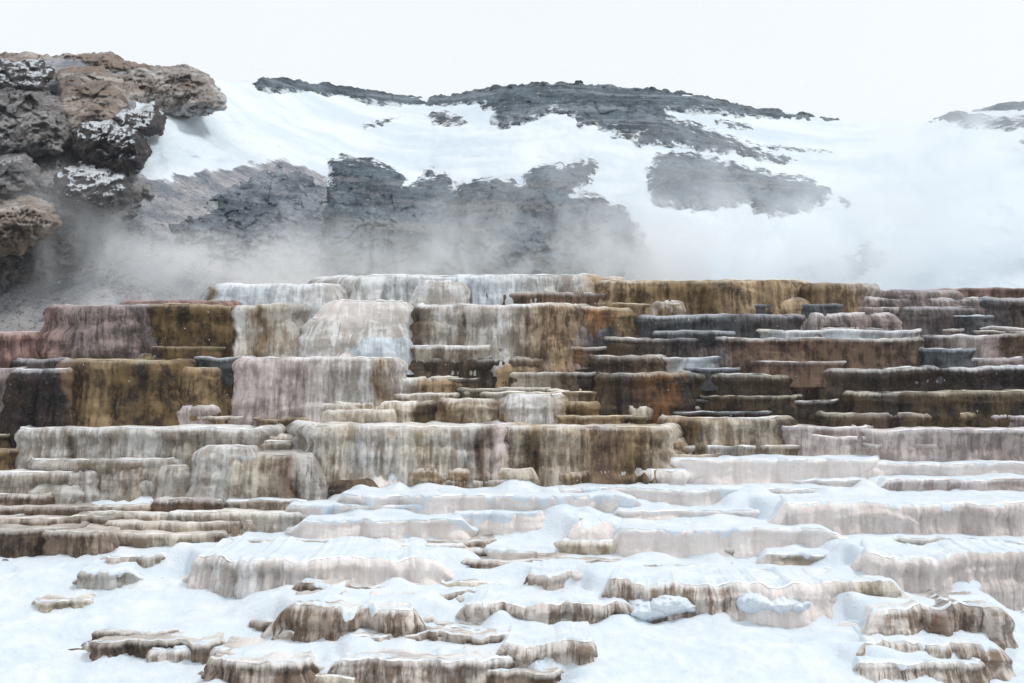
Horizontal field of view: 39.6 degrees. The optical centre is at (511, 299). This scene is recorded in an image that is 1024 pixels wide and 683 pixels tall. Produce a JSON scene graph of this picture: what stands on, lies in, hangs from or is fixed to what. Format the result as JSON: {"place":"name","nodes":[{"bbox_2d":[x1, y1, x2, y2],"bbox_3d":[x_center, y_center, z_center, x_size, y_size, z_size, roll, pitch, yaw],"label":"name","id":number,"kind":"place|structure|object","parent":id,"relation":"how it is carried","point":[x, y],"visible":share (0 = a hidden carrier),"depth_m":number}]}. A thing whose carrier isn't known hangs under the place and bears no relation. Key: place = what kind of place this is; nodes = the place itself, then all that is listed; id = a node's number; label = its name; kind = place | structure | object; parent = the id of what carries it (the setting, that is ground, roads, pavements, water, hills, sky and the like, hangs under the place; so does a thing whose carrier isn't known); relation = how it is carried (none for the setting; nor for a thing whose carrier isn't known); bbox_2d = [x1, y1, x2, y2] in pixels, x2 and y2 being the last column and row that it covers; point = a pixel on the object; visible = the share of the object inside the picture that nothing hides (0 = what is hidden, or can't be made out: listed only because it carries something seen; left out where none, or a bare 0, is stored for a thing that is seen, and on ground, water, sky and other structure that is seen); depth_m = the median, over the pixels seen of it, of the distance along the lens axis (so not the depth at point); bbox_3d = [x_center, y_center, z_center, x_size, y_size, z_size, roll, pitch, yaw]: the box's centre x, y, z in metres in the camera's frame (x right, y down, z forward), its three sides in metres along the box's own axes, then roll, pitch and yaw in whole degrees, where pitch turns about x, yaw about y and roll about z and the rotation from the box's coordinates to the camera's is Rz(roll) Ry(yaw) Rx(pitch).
{"place":"outdoors","nodes":[
{"label":"outdoors","id":0,"kind":"place"},
{"bbox_2d":[0,58,1023,330],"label":"hillside","id":1,"kind":"structure","parent":0,"point":[902,186],"depth_m":109.43},
{"bbox_2d":[0,152,39,199],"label":"boulder","id":2,"kind":"object","parent":1,"relation":"on","point":[19,174],"visible":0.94,"depth_m":78.94},
{"bbox_2d":[0,58,54,91],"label":"rock outcrop","id":3,"kind":"object","parent":1,"relation":"on","point":[23,75],"visible":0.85,"depth_m":100.23},
{"bbox_2d":[0,194,62,257],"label":"boulder","id":4,"kind":"object","parent":1,"relation":"on","point":[22,229],"visible":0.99,"depth_m":71.56},
{"bbox_2d":[0,87,71,157],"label":"rock outcrop","id":5,"kind":"object","parent":1,"relation":"on","point":[33,123],"visible":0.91,"depth_m":88.69},
{"bbox_2d":[0,144,154,293],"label":"rock outcrop","id":6,"kind":"object","parent":1,"relation":"on","point":[70,239],"visible":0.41,"depth_m":77.38},
{"bbox_2d":[53,161,133,217],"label":"rock outcrop","id":7,"kind":"object","parent":1,"relation":"on","point":[95,191],"visible":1,"depth_m":76.51},
{"bbox_2d":[58,66,129,138],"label":"rock outcrop","id":8,"kind":"object","parent":1,"relation":"on","point":[95,93],"visible":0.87,"depth_m":96.41},
{"bbox_2d":[70,119,151,172],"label":"boulder","id":9,"kind":"object","parent":1,"relation":"on","point":[126,148],"visible":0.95,"depth_m":83.95},
{"bbox_2d":[0,51,226,117],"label":"rock outcrop","id":10,"kind":"object","parent":1,"relation":"on","point":[110,61],"visible":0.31,"depth_m":110.13},
{"bbox_2d":[113,101,166,136],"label":"boulder","id":11,"kind":"object","parent":1,"relation":"on","point":[144,120],"visible":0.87,"depth_m":94.02},
{"bbox_2d":[122,64,226,115],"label":"rock outcrop","id":12,"kind":"object","parent":1,"relation":"on","point":[203,103],"visible":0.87,"depth_m":104.83},
{"bbox_2d":[168,163,327,279],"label":"rock outcrop","id":13,"kind":"object","parent":1,"relation":"on","point":[276,220],"visible":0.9,"depth_m":87.31},
{"bbox_2d":[252,77,432,106],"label":"rock outcrop","id":14,"kind":"object","parent":1,"relation":"on","point":[281,85],"visible":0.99,"depth_m":171.53},
{"bbox_2d":[318,153,462,276],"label":"rock outcrop","id":15,"kind":"object","parent":1,"relation":"on","point":[399,227],"visible":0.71,"depth_m":96.79},
{"bbox_2d":[454,158,639,277],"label":"rock outcrop","id":16,"kind":"object","parent":1,"relation":"on","point":[535,225],"visible":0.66,"depth_m":94.83},
{"bbox_2d":[428,80,839,133],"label":"rock outcrop","id":17,"kind":"object","parent":1,"relation":"on","point":[610,107],"visible":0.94,"depth_m":175.83},
{"bbox_2d":[610,115,797,164],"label":"rock outcrop","id":18,"kind":"object","parent":1,"relation":"on","point":[689,134],"visible":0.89,"depth_m":149.66},
{"bbox_2d":[644,149,836,218],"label":"rock outcrop","id":19,"kind":"object","parent":1,"relation":"on","point":[677,180],"visible":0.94,"depth_m":120.49},
{"bbox_2d":[794,253,871,282],"bbox_3d":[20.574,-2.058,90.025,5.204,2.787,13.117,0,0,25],"label":"steam","id":20,"kind":"object","parent":1,"relation":"on","point":[841,268],"visible":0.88,"depth_m":85.93},
{"bbox_2d":[928,110,1023,131],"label":"rock outcrop","id":21,"kind":"object","parent":1,"relation":"on","point":[965,120],"visible":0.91,"depth_m":158.22},
{"bbox_2d":[0,0,1023,123],"label":"sky","id":22,"kind":"structure","parent":0,"point":[923,60]},
{"bbox_2d":[0,475,1023,682],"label":"travertine slope","id":23,"kind":"structure","parent":0,"point":[229,535],"depth_m":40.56},
{"bbox_2d":[0,331,42,367],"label":"travertine terrace","id":24,"kind":"structure","parent":23,"relation":"on","point":[14,345],"depth_m":48.83},
{"bbox_2d":[0,368,81,447],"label":"travertine terrace","id":25,"kind":"structure","parent":23,"relation":"on","point":[37,398],"depth_m":46.69},
{"bbox_2d":[0,521,89,557],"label":"travertine terrace","id":26,"kind":"structure","parent":23,"relation":"on","point":[17,540],"depth_m":41.05},
{"bbox_2d":[0,469,101,503],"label":"travertine terrace","id":27,"kind":"structure","parent":23,"relation":"on","point":[21,481],"depth_m":44.31},
{"bbox_2d":[0,513,122,525],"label":"travertine terrace","id":28,"kind":"structure","parent":23,"relation":"on","point":[48,520],"depth_m":42.39},
{"bbox_2d":[0,502,151,515],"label":"travertine terrace","id":29,"kind":"structure","parent":23,"relation":"on","point":[57,509],"depth_m":43.26},
{"bbox_2d":[41,523,121,557],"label":"travertine terrace","id":30,"kind":"structure","parent":23,"relation":"on","point":[91,539],"depth_m":40.89},
{"bbox_2d":[39,304,156,358],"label":"travertine terrace","id":31,"kind":"structure","parent":23,"relation":"on","point":[101,331],"depth_m":48.94},
{"bbox_2d":[25,457,183,494],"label":"travertine terrace","id":32,"kind":"structure","parent":23,"relation":"on","point":[103,467],"depth_m":44.73},
{"bbox_2d":[69,559,143,589],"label":"travertine terrace","id":33,"kind":"structure","parent":23,"relation":"on","point":[97,574],"depth_m":38.59},
{"bbox_2d":[54,357,198,426],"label":"travertine terrace","id":34,"kind":"structure","parent":23,"relation":"on","point":[118,392],"depth_m":46.87},
{"bbox_2d":[101,464,191,501],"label":"travertine terrace","id":35,"kind":"structure","parent":23,"relation":"on","point":[172,480],"depth_m":44.41},
{"bbox_2d":[14,423,286,468],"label":"travertine terrace","id":36,"kind":"structure","parent":23,"relation":"on","point":[184,442],"depth_m":45.52},
{"bbox_2d":[81,628,226,664],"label":"travertine terrace","id":37,"kind":"structure","parent":23,"relation":"on","point":[139,646],"depth_m":34.44},
{"bbox_2d":[116,529,227,547],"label":"travertine terrace","id":38,"kind":"structure","parent":23,"relation":"on","point":[142,539],"depth_m":41.20},
{"bbox_2d":[102,519,252,533],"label":"travertine terrace","id":39,"kind":"structure","parent":23,"relation":"on","point":[175,526],"depth_m":42.14},
{"bbox_2d":[150,496,224,511],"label":"travertine terrace","id":40,"kind":"structure","parent":23,"relation":"on","point":[165,504],"depth_m":43.20},
{"bbox_2d":[180,367,232,420],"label":"travertine terrace","id":41,"kind":"structure","parent":23,"relation":"on","point":[202,386],"depth_m":47.84},
{"bbox_2d":[184,444,256,501],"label":"travertine terrace","id":42,"kind":"structure","parent":23,"relation":"on","point":[209,463],"depth_m":44.39},
{"bbox_2d":[147,303,309,356],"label":"travertine terrace","id":43,"kind":"structure","parent":23,"relation":"on","point":[272,330],"depth_m":49.39},
{"bbox_2d":[165,507,304,536],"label":"travertine terrace","id":44,"kind":"structure","parent":23,"relation":"on","point":[271,521],"depth_m":42.50},
{"bbox_2d":[198,636,324,682],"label":"travertine terrace","id":45,"kind":"structure","parent":23,"relation":"on","point":[225,663],"depth_m":33.00},
{"bbox_2d":[221,448,327,510],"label":"travertine terrace","id":46,"kind":"structure","parent":23,"relation":"on","point":[293,473],"depth_m":43.96},
{"bbox_2d":[199,283,349,320],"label":"travertine terrace","id":47,"kind":"structure","parent":23,"relation":"on","point":[314,297],"depth_m":50.85},
{"bbox_2d":[178,535,454,598],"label":"travertine terrace","id":48,"kind":"structure","parent":23,"relation":"on","point":[224,569],"depth_m":38.37},
{"bbox_2d":[227,356,409,425],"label":"travertine terrace","id":49,"kind":"structure","parent":23,"relation":"on","point":[269,387],"depth_m":47.64},
{"bbox_2d":[261,589,429,642],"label":"travertine terrace","id":50,"kind":"structure","parent":23,"relation":"on","point":[315,620],"depth_m":34.89},
{"bbox_2d":[285,500,423,517],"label":"travertine terrace","id":51,"kind":"structure","parent":23,"relation":"on","point":[314,507],"depth_m":42.82},
{"bbox_2d":[297,317,412,374],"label":"travertine terrace","id":52,"kind":"structure","parent":23,"relation":"on","point":[332,338],"depth_m":49.15},
{"bbox_2d":[320,409,396,422],"bbox_3d":[-5.077,4.033,47.377,3.271,0.958,1.512,0,0,0],"label":"travertine step","id":53,"kind":"object","parent":23,"relation":"on","point":[370,415],"visible":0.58,"depth_m":46.86},
{"bbox_2d":[310,299,413,356],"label":"travertine terrace","id":54,"kind":"structure","parent":23,"relation":"on","point":[357,314],"depth_m":49.77},
{"bbox_2d":[285,513,478,539],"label":"travertine terrace","id":55,"kind":"structure","parent":23,"relation":"on","point":[447,526],"depth_m":41.68},
{"bbox_2d":[350,337,413,374],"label":"travertine terrace","id":56,"kind":"structure","parent":23,"relation":"on","point":[398,347],"depth_m":48.87},
{"bbox_2d":[336,400,437,422],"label":"travertine terrace","id":57,"kind":"structure","parent":23,"relation":"on","point":[418,411],"depth_m":47.32},
{"bbox_2d":[286,420,528,488],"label":"travertine terrace","id":58,"kind":"structure","parent":23,"relation":"on","point":[401,451],"depth_m":44.91},
{"bbox_2d":[327,645,515,682],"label":"travertine terrace","id":59,"kind":"structure","parent":23,"relation":"on","point":[468,664],"depth_m":32.89},
{"bbox_2d":[347,625,510,644],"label":"travertine terrace","id":60,"kind":"structure","parent":23,"relation":"on","point":[463,635],"depth_m":34.62},
{"bbox_2d":[402,375,461,398],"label":"travertine terrace","id":61,"kind":"structure","parent":23,"relation":"on","point":[439,384],"depth_m":48.19},
{"bbox_2d":[408,280,471,305],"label":"travertine terrace","id":62,"kind":"structure","parent":23,"relation":"on","point":[443,292],"depth_m":50.59},
{"bbox_2d":[410,345,502,362],"bbox_3d":[-1.813,1.905,49.249,3.740,0.751,1.568,0,0,0],"label":"travertine step","id":63,"kind":"object","parent":23,"relation":"on","point":[444,353],"visible":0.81,"depth_m":48.66},
{"bbox_2d":[308,273,624,304],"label":"travertine terrace","id":64,"kind":"structure","parent":23,"relation":"on","point":[496,288],"depth_m":50.95},
{"bbox_2d":[434,398,498,423],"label":"travertine terrace","id":65,"kind":"structure","parent":23,"relation":"on","point":[464,410],"depth_m":47.09},
{"bbox_2d":[407,356,542,387],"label":"travertine terrace","id":66,"kind":"structure","parent":23,"relation":"on","point":[482,367],"depth_m":48.64},
{"bbox_2d":[407,467,542,488],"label":"travertine terrace","id":67,"kind":"structure","parent":23,"relation":"on","point":[422,475],"depth_m":44.46},
{"bbox_2d":[335,489,641,514],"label":"travertine terrace","id":68,"kind":"structure","parent":23,"relation":"on","point":[444,502],"depth_m":42.90},
{"bbox_2d":[451,509,544,535],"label":"travertine terrace","id":69,"kind":"structure","parent":23,"relation":"on","point":[503,522],"depth_m":42.33},
{"bbox_2d":[409,302,589,376],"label":"travertine terrace","id":70,"kind":"structure","parent":23,"relation":"on","point":[513,330],"depth_m":49.19},
{"bbox_2d":[483,540,537,559],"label":"travertine terrace","id":71,"kind":"structure","parent":23,"relation":"on","point":[507,549],"depth_m":40.16},
{"bbox_2d":[485,667,563,682],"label":"travertine lip","id":72,"kind":"object","parent":23,"relation":"on","point":[521,675],"visible":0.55,"depth_m":33.01},
{"bbox_2d":[497,392,568,423],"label":"travertine terrace","id":73,"kind":"structure","parent":23,"relation":"on","point":[531,408],"depth_m":46.94},
{"bbox_2d":[456,584,635,624],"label":"travertine terrace","id":74,"kind":"structure","parent":23,"relation":"on","point":[481,606],"depth_m":35.96},
{"bbox_2d":[486,291,606,306],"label":"travertine terrace","id":75,"kind":"structure","parent":23,"relation":"on","point":[591,298],"depth_m":50.69},
{"bbox_2d":[496,621,597,667],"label":"travertine terrace","id":76,"kind":"structure","parent":23,"relation":"on","point":[570,642],"depth_m":33.59},
{"bbox_2d":[510,372,595,390],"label":"travertine terrace","id":77,"kind":"structure","parent":23,"relation":"on","point":[573,381],"depth_m":48.21},
{"bbox_2d":[524,558,590,590],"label":"travertine terrace","id":78,"kind":"structure","parent":23,"relation":"on","point":[558,574],"depth_m":37.90},
{"bbox_2d":[479,422,684,486],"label":"travertine terrace","id":79,"kind":"structure","parent":23,"relation":"on","point":[548,453],"depth_m":45.07},
{"bbox_2d":[554,535,617,554],"bbox_3d":[2.493,7.425,41.296,2.661,1.157,1.723,0,0,0],"label":"travertine lip","id":80,"kind":"object","parent":23,"relation":"on","point":[588,547],"visible":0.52,"depth_m":40.67},
{"bbox_2d":[566,511,615,539],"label":"travertine terrace","id":81,"kind":"structure","parent":23,"relation":"on","point":[591,529],"depth_m":41.15},
{"bbox_2d":[581,306,640,337],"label":"travertine terrace","id":82,"kind":"structure","parent":23,"relation":"on","point":[596,318],"depth_m":49.67},
{"bbox_2d":[586,354,667,373],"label":"travertine terrace","id":83,"kind":"structure","parent":23,"relation":"on","point":[647,363],"depth_m":48.39},
{"bbox_2d":[591,370,697,423],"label":"travertine terrace","id":84,"kind":"structure","parent":23,"relation":"on","point":[659,393],"depth_m":47.56},
{"bbox_2d":[604,336,740,367],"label":"travertine terrace","id":85,"kind":"structure","parent":23,"relation":"on","point":[680,347],"depth_m":49.03},
{"bbox_2d":[614,505,759,520],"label":"travertine terrace","id":86,"kind":"structure","parent":23,"relation":"on","point":[655,513],"depth_m":42.47},
{"bbox_2d":[558,483,824,505],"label":"travertine terrace","id":87,"kind":"structure","parent":23,"relation":"on","point":[696,495],"depth_m":43.68},
{"bbox_2d":[596,279,811,326],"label":"travertine terrace","id":88,"kind":"structure","parent":23,"relation":"on","point":[728,296],"depth_m":50.43},
{"bbox_2d":[635,313,805,345],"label":"travertine terrace","id":89,"kind":"structure","parent":23,"relation":"on","point":[745,325],"depth_m":49.54},
{"bbox_2d":[612,518,840,558],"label":"travertine terrace","id":90,"kind":"structure","parent":23,"relation":"on","point":[742,540],"depth_m":40.51},
{"bbox_2d":[656,414,797,454],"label":"travertine terrace","id":91,"kind":"structure","parent":23,"relation":"on","point":[701,434],"depth_m":46.24},
{"bbox_2d":[686,372,796,410],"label":"travertine terrace","id":92,"kind":"structure","parent":23,"relation":"on","point":[751,384],"depth_m":47.90},
{"bbox_2d":[685,444,799,455],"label":"travertine terrace","id":93,"kind":"structure","parent":23,"relation":"on","point":[743,450],"depth_m":46.03},
{"bbox_2d":[601,564,901,628],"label":"travertine terrace","id":94,"kind":"structure","parent":23,"relation":"on","point":[710,596],"depth_m":36.39},
{"bbox_2d":[700,394,802,421],"bbox_3d":[8.087,3.636,47.803,3.680,0.951,1.494,0,0,0],"label":"travertine step","id":95,"kind":"object","parent":23,"relation":"on","point":[782,405],"visible":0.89,"depth_m":47.26},
{"bbox_2d":[670,454,879,484],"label":"travertine terrace","id":96,"kind":"structure","parent":23,"relation":"on","point":[750,469],"depth_m":44.95},
{"bbox_2d":[755,547,828,565],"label":"travertine terrace","id":97,"kind":"structure","parent":23,"relation":"on","point":[793,556],"depth_m":39.34},
{"bbox_2d":[750,361,846,386],"bbox_3d":[9.679,2.506,48.848,3.855,0.913,1.490,0,0,0],"label":"travertine step","id":98,"kind":"object","parent":23,"relation":"on","point":[805,374],"visible":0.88,"depth_m":48.26},
{"bbox_2d":[722,336,923,391],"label":"travertine terrace","id":99,"kind":"structure","parent":23,"relation":"on","point":[862,353],"depth_m":48.79},
{"bbox_2d":[780,424,873,455],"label":"travertine terrace","id":100,"kind":"structure","parent":23,"relation":"on","point":[800,434],"depth_m":46.35},
{"bbox_2d":[798,282,879,312],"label":"travertine terrace","id":101,"kind":"structure","parent":23,"relation":"on","point":[850,297],"depth_m":50.65},
{"bbox_2d":[756,328,923,346],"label":"travertine terrace","id":102,"kind":"structure","parent":23,"relation":"on","point":[840,333],"depth_m":49.24},
{"bbox_2d":[800,312,902,336],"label":"travertine terrace","id":103,"kind":"structure","parent":23,"relation":"on","point":[886,321],"depth_m":49.66},
{"bbox_2d":[808,411,976,428],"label":"travertine terrace","id":104,"kind":"structure","parent":23,"relation":"on","point":[875,420],"depth_m":47.01},
{"bbox_2d":[766,489,1023,536],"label":"travertine terrace","id":105,"kind":"structure","parent":23,"relation":"on","point":[988,513],"depth_m":41.29},
{"bbox_2d":[796,365,1023,412],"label":"travertine terrace","id":106,"kind":"structure","parent":23,"relation":"on","point":[840,381],"depth_m":48.13},
{"bbox_2d":[873,289,964,306],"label":"travertine terrace","id":107,"kind":"structure","parent":23,"relation":"on","point":[918,298],"depth_m":50.64},
{"bbox_2d":[851,656,989,682],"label":"travertine terrace","id":108,"kind":"structure","parent":23,"relation":"on","point":[944,670],"depth_m":32.98},
{"bbox_2d":[861,296,984,315],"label":"travertine terrace","id":109,"kind":"structure","parent":23,"relation":"on","point":[866,301],"depth_m":50.46},
{"bbox_2d":[837,589,1017,649],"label":"travertine terrace","id":110,"kind":"structure","parent":23,"relation":"on","point":[948,617],"depth_m":34.91},
{"bbox_2d":[834,389,1023,427],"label":"travertine terrace","id":111,"kind":"structure","parent":23,"relation":"on","point":[944,408],"depth_m":47.16},
{"bbox_2d":[852,624,1015,680],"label":"travertine terrace","id":112,"kind":"structure","parent":23,"relation":"on","point":[995,659],"depth_m":33.67},
{"bbox_2d":[850,539,1023,610],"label":"travertine terrace","id":113,"kind":"structure","parent":23,"relation":"on","point":[995,569],"depth_m":37.47},
{"bbox_2d":[851,424,1023,461],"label":"travertine terrace","id":114,"kind":"structure","parent":23,"relation":"on","point":[977,443],"depth_m":45.80},
{"bbox_2d":[897,306,982,340],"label":"travertine terrace","id":115,"kind":"structure","parent":23,"relation":"on","point":[937,321],"depth_m":49.90},
{"bbox_2d":[858,460,1023,478],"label":"travertine terrace","id":116,"kind":"structure","parent":23,"relation":"on","point":[931,468],"depth_m":45.21},
{"bbox_2d":[918,347,975,383],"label":"travertine terrace","id":117,"kind":"structure","parent":23,"relation":"on","point":[947,358],"depth_m":48.39},
{"bbox_2d":[876,473,1023,491],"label":"travertine terrace","id":118,"kind":"structure","parent":23,"relation":"on","point":[985,482],"depth_m":44.14},
{"bbox_2d":[921,333,1023,364],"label":"travertine terrace","id":119,"kind":"structure","parent":23,"relation":"on","point":[985,346],"depth_m":49.05},
{"bbox_2d":[965,296,1023,327],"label":"travertine terrace","id":120,"kind":"structure","parent":23,"relation":"on","point":[1007,312],"depth_m":50.18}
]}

